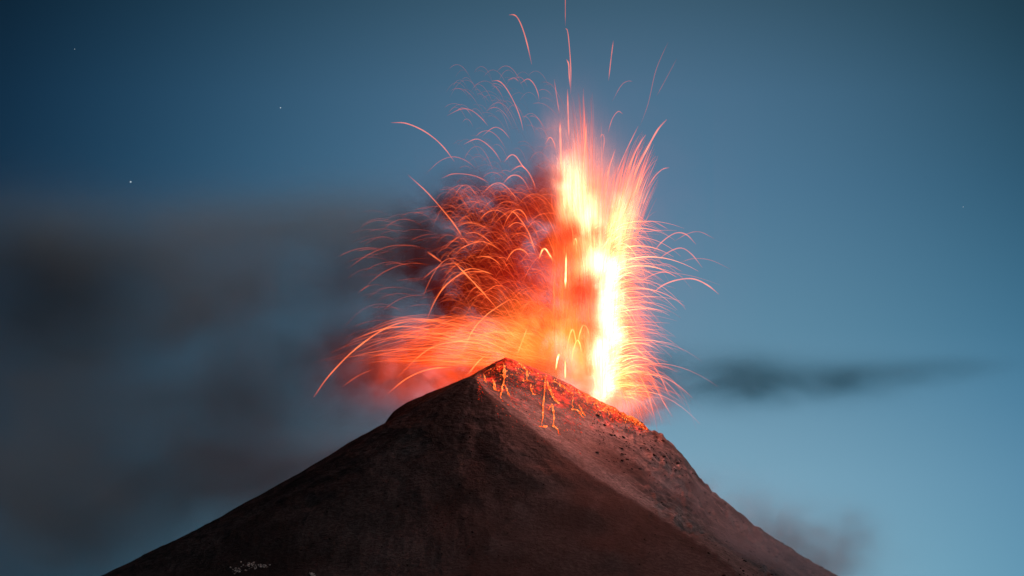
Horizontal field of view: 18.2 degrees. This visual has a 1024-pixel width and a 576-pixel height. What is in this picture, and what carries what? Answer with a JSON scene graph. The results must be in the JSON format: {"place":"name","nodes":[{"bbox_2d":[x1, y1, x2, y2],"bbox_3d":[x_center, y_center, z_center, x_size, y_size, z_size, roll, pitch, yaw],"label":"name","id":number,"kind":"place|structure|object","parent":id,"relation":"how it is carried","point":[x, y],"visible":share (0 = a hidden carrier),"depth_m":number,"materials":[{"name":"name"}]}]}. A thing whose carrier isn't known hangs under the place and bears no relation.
{"place":"outdoors","nodes":[
{"label":"outdoors","id":0,"kind":"place"},
{"bbox_2d":[101,357,836,575],"bbox_3d":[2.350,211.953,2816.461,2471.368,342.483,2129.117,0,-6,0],"label":"volcano","id":1,"kind":"structure","parent":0,"point":[563,536],"depth_m":2776.45,"materials":[{"name":"brown stone"}]},
{"bbox_2d":[229,562,315,575],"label":"rubble","id":2,"kind":"object","parent":1,"relation":"on","point":[264,566],"visible":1,"depth_m":2662.89,"materials":[{"name":"black stone"}]},
{"bbox_2d":[492,380,499,390],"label":"lava rivulet","id":3,"kind":"structure","parent":1,"relation":"on","point":[494,385],"depth_m":2971.58,"materials":[{"name":"orange liquid"}]},
{"bbox_2d":[502,365,505,380],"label":"lava rivulet","id":4,"kind":"structure","parent":1,"relation":"on","point":[504,373],"depth_m":3010.07,"materials":[{"name":"orange liquid"}]},
{"bbox_2d":[541,377,545,425],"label":"lava rivulet","id":5,"kind":"structure","parent":1,"relation":"on","point":[543,400],"depth_m":2981.51,"materials":[{"name":"orange liquid"}]},
{"bbox_2d":[548,404,554,423],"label":"lava rivulet","id":6,"kind":"structure","parent":1,"relation":"on","point":[553,412],"depth_m":2964.56,"materials":[{"name":"orange liquid"}]},
{"bbox_2d":[547,381,559,403],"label":"lava rivulet","id":7,"kind":"structure","parent":1,"relation":"on","point":[550,390],"depth_m":3004.35,"materials":[{"name":"orange liquid"}]},
{"bbox_2d":[477,360,647,453],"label":"embers","id":8,"kind":"object","parent":1,"relation":"on","point":[641,427],"visible":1,"depth_m":3019.01},
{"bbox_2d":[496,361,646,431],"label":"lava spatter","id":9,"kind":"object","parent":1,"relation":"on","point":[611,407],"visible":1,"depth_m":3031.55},
{"bbox_2d":[0,0,1023,575],"label":"sky","id":10,"kind":"structure","parent":0,"point":[642,207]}
]}

